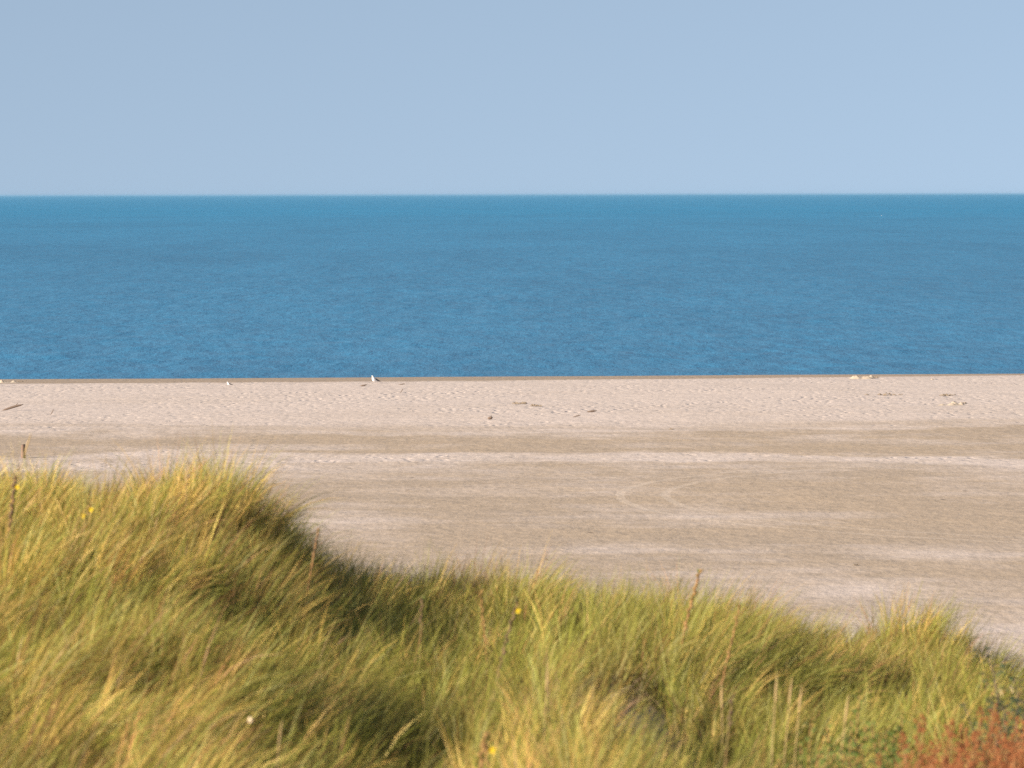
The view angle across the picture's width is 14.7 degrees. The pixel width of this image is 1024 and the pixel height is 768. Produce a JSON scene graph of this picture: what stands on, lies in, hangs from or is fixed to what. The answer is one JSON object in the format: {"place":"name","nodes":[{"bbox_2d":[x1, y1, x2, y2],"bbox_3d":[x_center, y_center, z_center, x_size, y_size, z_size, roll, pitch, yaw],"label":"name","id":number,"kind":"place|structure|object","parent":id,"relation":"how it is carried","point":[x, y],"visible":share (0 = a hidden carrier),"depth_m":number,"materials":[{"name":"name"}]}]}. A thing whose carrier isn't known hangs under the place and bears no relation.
{"place":"outdoors","nodes":[
{"label":"outdoors","id":0,"kind":"place"},
{"bbox_2d":[21,444,25,457],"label":"wooden post","id":1,"kind":"object","parent":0,"point":[23,449],"visible":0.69,"depth_m":161.73,"materials":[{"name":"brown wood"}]},
{"bbox_2d":[0,194,1023,378],"bbox_3d":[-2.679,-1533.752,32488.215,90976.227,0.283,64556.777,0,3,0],"label":"sea","id":2,"kind":"structure","parent":0,"point":[136,287],"depth_m":502.53,"materials":[{"name":"liquid"}]},
{"bbox_2d":[0,374,1023,767],"bbox_3d":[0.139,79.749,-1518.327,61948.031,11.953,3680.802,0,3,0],"label":"ground","id":3,"kind":"structure","parent":0,"point":[816,486],"depth_m":155.41,"materials":[{"name":"beige sand"}]},
{"bbox_2d":[0,380,18,382],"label":"sand heap","id":4,"kind":"object","parent":3,"relation":"on","point":[2,381],"visible":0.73,"depth_m":231.96,"materials":[{"name":"beige sand"}]},
{"bbox_2d":[5,474,18,552],"bbox_3d":[-3.023,0.939,23.934,0.137,0.796,0.127,-2,3,-28],"label":"evening primrose","id":5,"kind":"object","parent":3,"relation":"on","point":[15,487],"visible":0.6,"depth_m":23.91,"materials":[{"name":"green plant"}]},
{"bbox_2d":[2,403,22,410],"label":"driftwood","id":6,"kind":"object","parent":3,"relation":"on","point":[11,407],"visible":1,"depth_m":195.70,"materials":[{"name":"wood"}]},
{"bbox_2d":[5,434,30,536],"bbox_3d":[-3.064,0.762,24.575,0.202,0.927,0.010,0,3,-5],"label":"marram flower spike","id":7,"kind":"object","parent":3,"relation":"on","point":[20,469],"visible":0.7,"depth_m":24.57,"materials":[{"name":"plant"}]},
{"bbox_2d":[15,638,22,672],"bbox_3d":[-2.442,1.459,19.603,0.075,0.436,0.010,-1,3,-15],"label":"marram flower spike","id":8,"kind":"object","parent":3,"relation":"on","point":[19,654],"visible":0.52,"depth_m":19.60,"materials":[{"name":"plant"}]},
{"bbox_2d":[76,501,92,559],"bbox_3d":[-2.647,0.990,24.426,0.172,0.556,0.114,1,3,24],"label":"evening primrose","id":9,"kind":"object","parent":3,"relation":"on","point":[89,507],"visible":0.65,"depth_m":24.41,"materials":[{"name":"green plant"}]},
{"bbox_2d":[185,467,186,516],"bbox_3d":[-2.119,0.815,25.878,0.010,0.614,0.029,2,3,36],"label":"marram flower spike","id":10,"kind":"object","parent":3,"relation":"on","point":[186,483],"visible":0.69,"depth_m":25.87,"materials":[{"name":"plant"}]},
{"bbox_2d":[276,721,281,767],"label":"marram flower spike","id":11,"kind":"object","parent":3,"relation":"on","point":[279,740],"visible":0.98,"depth_m":17.11,"materials":[{"name":"plant"}]},
{"bbox_2d":[304,528,319,609],"bbox_3d":[-1.250,1.355,24.630,0.145,0.939,0.060,-1,3,-14],"label":"evening primrose","id":12,"kind":"object","parent":3,"relation":"on","point":[316,543],"visible":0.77,"depth_m":24.63,"materials":[{"name":"brown plant"}]},
{"bbox_2d":[419,596,424,662],"bbox_3d":[-0.532,1.633,23.654,0.064,0.748,0.111,0,3,0],"label":"evening primrose","id":13,"kind":"object","parent":3,"relation":"on","point":[421,614],"visible":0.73,"depth_m":23.64,"materials":[{"name":"green plant"}]},
{"bbox_2d":[478,731,488,767],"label":"evening primrose","id":14,"kind":"object","parent":3,"relation":"on","point":[483,747],"visible":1,"depth_m":16.23,"materials":[{"name":"brown plant"}]},
{"bbox_2d":[479,585,487,682],"bbox_3d":[-0.165,1.574,23.755,0.094,0.753,0.096,-3,4,-44],"label":"evening primrose","id":15,"kind":"object","parent":3,"relation":"on","point":[480,595],"visible":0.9,"depth_m":23.75,"materials":[{"name":"green plant"}]},
{"bbox_2d":[485,736,495,767],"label":"evening primrose","id":16,"kind":"object","parent":3,"relation":"on","point":[492,750],"visible":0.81,"depth_m":16.43,"materials":[{"name":"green plant"}]},
{"bbox_2d":[492,596,520,707],"bbox_3d":[-0.056,1.586,22.038,0.183,0.824,0.110,-1,3,-26],"label":"evening primrose","id":17,"kind":"object","parent":3,"relation":"on","point":[517,610],"visible":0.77,"depth_m":22.04,"materials":[{"name":"green plant"}]},
{"bbox_2d":[0,426,1023,767],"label":"marram grass","id":18,"kind":"structure","parent":3,"relation":"on","point":[114,668],"depth_m":22.76,"materials":[{"name":"green plant"}]},
{"bbox_2d":[543,667,547,748],"bbox_3d":[0.157,1.622,18.808,0.038,0.619,0.009,-2,4,-39],"label":"marram flower spike","id":19,"kind":"object","parent":3,"relation":"on","point":[545,700],"visible":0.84,"depth_m":18.80,"materials":[{"name":"plant"}]},
{"bbox_2d":[675,568,702,696],"bbox_3d":[1.065,1.565,24.052,0.176,0.900,0.118,0,3,0],"label":"evening primrose","id":20,"kind":"object","parent":3,"relation":"on","point":[691,601],"visible":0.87,"depth_m":24.04,"materials":[{"name":"brown plant"}]},
{"bbox_2d":[721,681,722,767],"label":"marram flower spike","id":21,"kind":"object","parent":3,"relation":"on","point":[721,712],"visible":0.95,"depth_m":19.91,"materials":[{"name":"plant"}]},
{"bbox_2d":[714,603,741,714],"bbox_3d":[1.266,1.701,23.447,0.199,0.825,0.107,0,3,0],"label":"evening primrose","id":22,"kind":"object","parent":3,"relation":"on","point":[731,639],"visible":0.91,"depth_m":23.45,"materials":[{"name":"brown plant"}]},
{"bbox_2d":[724,693,735,767],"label":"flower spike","id":23,"kind":"object","parent":3,"relation":"on","point":[733,695],"visible":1,"depth_m":19.05,"materials":[{"name":"brown plant"}]},
{"bbox_2d":[771,677,776,767],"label":"marram flower spike","id":24,"kind":"object","parent":3,"relation":"on","point":[774,717],"visible":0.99,"depth_m":19.71,"materials":[{"name":"plant"}]},
{"bbox_2d":[783,679,791,766],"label":"marram flower spike","id":25,"kind":"object","parent":3,"relation":"on","point":[788,715],"visible":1,"depth_m":19.61,"materials":[{"name":"plant"}]},
{"bbox_2d":[784,756,805,767],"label":"leafy weed","id":26,"kind":"object","parent":3,"relation":"on","point":[801,758],"visible":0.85,"depth_m":17.94,"materials":[{"name":"green plant"}]},
{"bbox_2d":[794,686,801,766],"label":"marram flower spike","id":27,"kind":"object","parent":3,"relation":"on","point":[798,719],"visible":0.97,"depth_m":19.51,"materials":[{"name":"plant"}]},
{"bbox_2d":[776,752,834,767],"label":"leafy weed","id":28,"kind":"object","parent":3,"relation":"on","point":[822,762],"visible":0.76,"depth_m":17.46,"materials":[{"name":"green plant"}]},
{"bbox_2d":[798,718,822,767],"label":"leafy weed","id":29,"kind":"object","parent":3,"relation":"on","point":[808,740],"visible":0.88,"depth_m":18.08,"materials":[{"name":"green plant"}]},
{"bbox_2d":[810,748,823,767],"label":"leafy weed","id":30,"kind":"object","parent":3,"relation":"on","point":[820,760],"visible":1,"depth_m":16.18,"materials":[{"name":"green plant"}]},
{"bbox_2d":[798,740,845,767],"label":"leafy weed","id":31,"kind":"object","parent":3,"relation":"on","point":[836,747],"visible":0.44,"depth_m":19.37,"materials":[{"name":"green plant"}]},
{"bbox_2d":[822,744,849,767],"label":"leafy weed","id":32,"kind":"object","parent":3,"relation":"on","point":[846,748],"visible":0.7,"depth_m":18.52,"materials":[{"name":"green plant"}]},
{"bbox_2d":[820,747,854,767],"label":"leafy weed","id":33,"kind":"object","parent":3,"relation":"on","point":[822,748],"visible":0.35,"depth_m":19.35,"materials":[{"name":"green plant"}]},
{"bbox_2d":[840,694,848,760],"bbox_3d":[1.540,1.812,18.619,0.071,0.728,0.010,-1,3,-16],"label":"marram flower spike","id":34,"kind":"object","parent":3,"relation":"on","point":[846,709],"visible":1,"depth_m":18.61,"materials":[{"name":"plant"}]},
{"bbox_2d":[822,724,873,767],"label":"leafy weed","id":35,"kind":"object","parent":3,"relation":"on","point":[856,755],"visible":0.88,"depth_m":18.74,"materials":[{"name":"green plant"}]},
{"bbox_2d":[839,736,860,767],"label":"leafy weed","id":36,"kind":"object","parent":3,"relation":"on","point":[851,746],"visible":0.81,"depth_m":17.58,"materials":[{"name":"green plant"}]},
{"bbox_2d":[841,690,870,766],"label":"leafy weed","id":37,"kind":"object","parent":3,"relation":"on","point":[851,731],"visible":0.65,"depth_m":19.37,"materials":[{"name":"green plant"}]},
{"bbox_2d":[848,375,875,378],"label":"sand heap","id":38,"kind":"object","parent":3,"relation":"on","point":[863,377],"visible":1,"depth_m":232.21,"materials":[{"name":"beige sand"}]},
{"bbox_2d":[849,744,891,767],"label":"leafy weed","id":39,"kind":"object","parent":3,"relation":"on","point":[883,753],"visible":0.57,"depth_m":19.05,"materials":[{"name":"green plant"}]},
{"bbox_2d":[862,756,883,767],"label":"leafy weed","id":40,"kind":"object","parent":3,"relation":"on","point":[872,762],"visible":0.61,"depth_m":18.15,"materials":[{"name":"green plant"}]},
{"bbox_2d":[845,749,911,767],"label":"leafy weed","id":41,"kind":"object","parent":3,"relation":"on","point":[849,755],"visible":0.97,"depth_m":16.66,"materials":[{"name":"green plant"}]},
{"bbox_2d":[872,732,892,767],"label":"leafy weed","id":42,"kind":"object","parent":3,"relation":"on","point":[877,750],"visible":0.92,"depth_m":17.88,"materials":[{"name":"green plant"}]},
{"bbox_2d":[865,392,902,395],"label":"seaweed","id":43,"kind":"object","parent":3,"relation":"on","point":[886,394],"visible":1,"depth_m":210.28,"materials":[{"name":"plant"}]},
{"bbox_2d":[876,726,901,767],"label":"leafy weed","id":44,"kind":"object","parent":3,"relation":"on","point":[892,735],"visible":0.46,"depth_m":19.60,"materials":[{"name":"green plant"}]},
{"bbox_2d":[882,756,900,767],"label":"leafy weed","id":45,"kind":"object","parent":3,"relation":"on","point":[884,766],"visible":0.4,"depth_m":18.73,"materials":[{"name":"green plant"}]},
{"bbox_2d":[867,718,927,767],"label":"leafy weed","id":46,"kind":"object","parent":3,"relation":"on","point":[873,742],"visible":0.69,"depth_m":19.16,"materials":[{"name":"green plant"}]},
{"bbox_2d":[888,711,911,767],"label":"leafy weed","id":47,"kind":"object","parent":3,"relation":"on","point":[900,732],"visible":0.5,"depth_m":19.58,"materials":[{"name":"green plant"}]},
{"bbox_2d":[894,743,959,767],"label":"sorrel plant","id":48,"kind":"object","parent":3,"relation":"on","point":[906,758],"visible":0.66,"depth_m":17.71,"materials":[{"name":"red plant"}]},
{"bbox_2d":[877,727,995,767],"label":"sorrel plant","id":49,"kind":"object","parent":3,"relation":"on","point":[921,763],"visible":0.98,"depth_m":16.48,"materials":[{"name":"red plant"}]},
{"bbox_2d":[900,713,974,767],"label":"sorrel plant","id":50,"kind":"object","parent":3,"relation":"on","point":[933,745],"visible":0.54,"depth_m":18.43,"materials":[{"name":"red plant"}]},
{"bbox_2d":[915,744,985,767],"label":"sorrel plant","id":51,"kind":"object","parent":3,"relation":"on","point":[978,752],"visible":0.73,"depth_m":17.43,"materials":[{"name":"red plant"}]},
{"bbox_2d":[940,401,963,405],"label":"sand heap","id":52,"kind":"object","parent":3,"relation":"on","point":[953,403],"visible":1,"depth_m":199.74,"materials":[{"name":"beige sand"}]},
{"bbox_2d":[921,737,988,767],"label":"sorrel plant","id":53,"kind":"object","parent":3,"relation":"on","point":[955,748],"visible":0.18,"depth_m":19.21,"materials":[{"name":"red plant"}]},
{"bbox_2d":[928,747,993,767],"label":"sorrel plant","id":54,"kind":"object","parent":3,"relation":"on","point":[942,761],"visible":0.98,"depth_m":16.30,"materials":[{"name":"red plant"}]},
{"bbox_2d":[927,718,1006,767],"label":"sorrel plant","id":55,"kind":"object","parent":3,"relation":"on","point":[965,753],"visible":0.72,"depth_m":18.04,"materials":[{"name":"red plant"}]},
{"bbox_2d":[942,723,1007,766],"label":"sorrel plant","id":56,"kind":"object","parent":3,"relation":"on","point":[959,746],"visible":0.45,"depth_m":18.70,"materials":[{"name":"red plant"}]},
{"bbox_2d":[941,733,1014,767],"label":"sorrel plant","id":57,"kind":"object","parent":3,"relation":"on","point":[960,754],"visible":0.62,"depth_m":17.75,"materials":[{"name":"red plant"}]},
{"bbox_2d":[952,719,1021,767],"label":"sorrel plant","id":58,"kind":"object","parent":3,"relation":"on","point":[976,744],"visible":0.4,"depth_m":18.40,"materials":[{"name":"red plant"}]},
{"bbox_2d":[958,698,1023,767],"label":"shrub","id":59,"kind":"object","parent":3,"relation":"on","point":[1021,714],"visible":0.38,"depth_m":19.68,"materials":[{"name":"green plant"}]},
{"bbox_2d":[959,702,1023,767],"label":"sorrel plant","id":60,"kind":"object","parent":3,"relation":"on","point":[993,718],"visible":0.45,"depth_m":19.28,"materials":[{"name":"red plant"}]},
{"bbox_2d":[967,709,1023,767],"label":"sorrel plant","id":61,"kind":"object","parent":3,"relation":"on","point":[992,728],"visible":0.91,"depth_m":16.43,"materials":[{"name":"red plant"}]},
{"bbox_2d":[969,748,1023,767],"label":"sorrel plant","id":62,"kind":"object","parent":3,"relation":"on","point":[1012,750],"visible":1,"depth_m":16.23,"materials":[{"name":"red plant"}]},
{"bbox_2d":[970,646,1023,762],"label":"shrub","id":63,"kind":"object","parent":3,"relation":"on","point":[1012,698],"visible":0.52,"depth_m":21.21,"materials":[{"name":"green plant"}]},
{"bbox_2d":[980,729,1023,767],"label":"sorrel plant","id":64,"kind":"object","parent":3,"relation":"on","point":[1005,735],"visible":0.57,"depth_m":17.43,"materials":[{"name":"red plant"}]},
{"bbox_2d":[994,743,1012,767],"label":"sorrel plant","id":65,"kind":"object","parent":3,"relation":"on","point":[999,752],"visible":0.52,"depth_m":17.37,"materials":[{"name":"red plant"}]},
{"bbox_2d":[994,716,1023,767],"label":"sorrel plant","id":66,"kind":"object","parent":3,"relation":"on","point":[1017,723],"visible":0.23,"depth_m":18.70,"materials":[{"name":"red plant"}]},
{"bbox_2d":[996,732,1023,767],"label":"sorrel plant","id":67,"kind":"object","parent":3,"relation":"on","point":[1019,755],"visible":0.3,"depth_m":18.00,"materials":[{"name":"red plant"}]},
{"bbox_2d":[1003,755,1020,767],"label":"sorrel plant","id":68,"kind":"object","parent":3,"relation":"on","point":[1004,765],"visible":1,"depth_m":16.17,"materials":[{"name":"red plant"}]},
{"bbox_2d":[1018,757,1023,767],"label":"sorrel plant","id":69,"kind":"object","parent":3,"relation":"on","point":[1019,760],"visible":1,"depth_m":15.91,"materials":[{"name":"red plant"}]},
{"bbox_2d":[0,0,1023,195],"label":"sky","id":70,"kind":"structure","parent":0,"point":[98,97],"materials":[{"name":"blue"}]}
]}

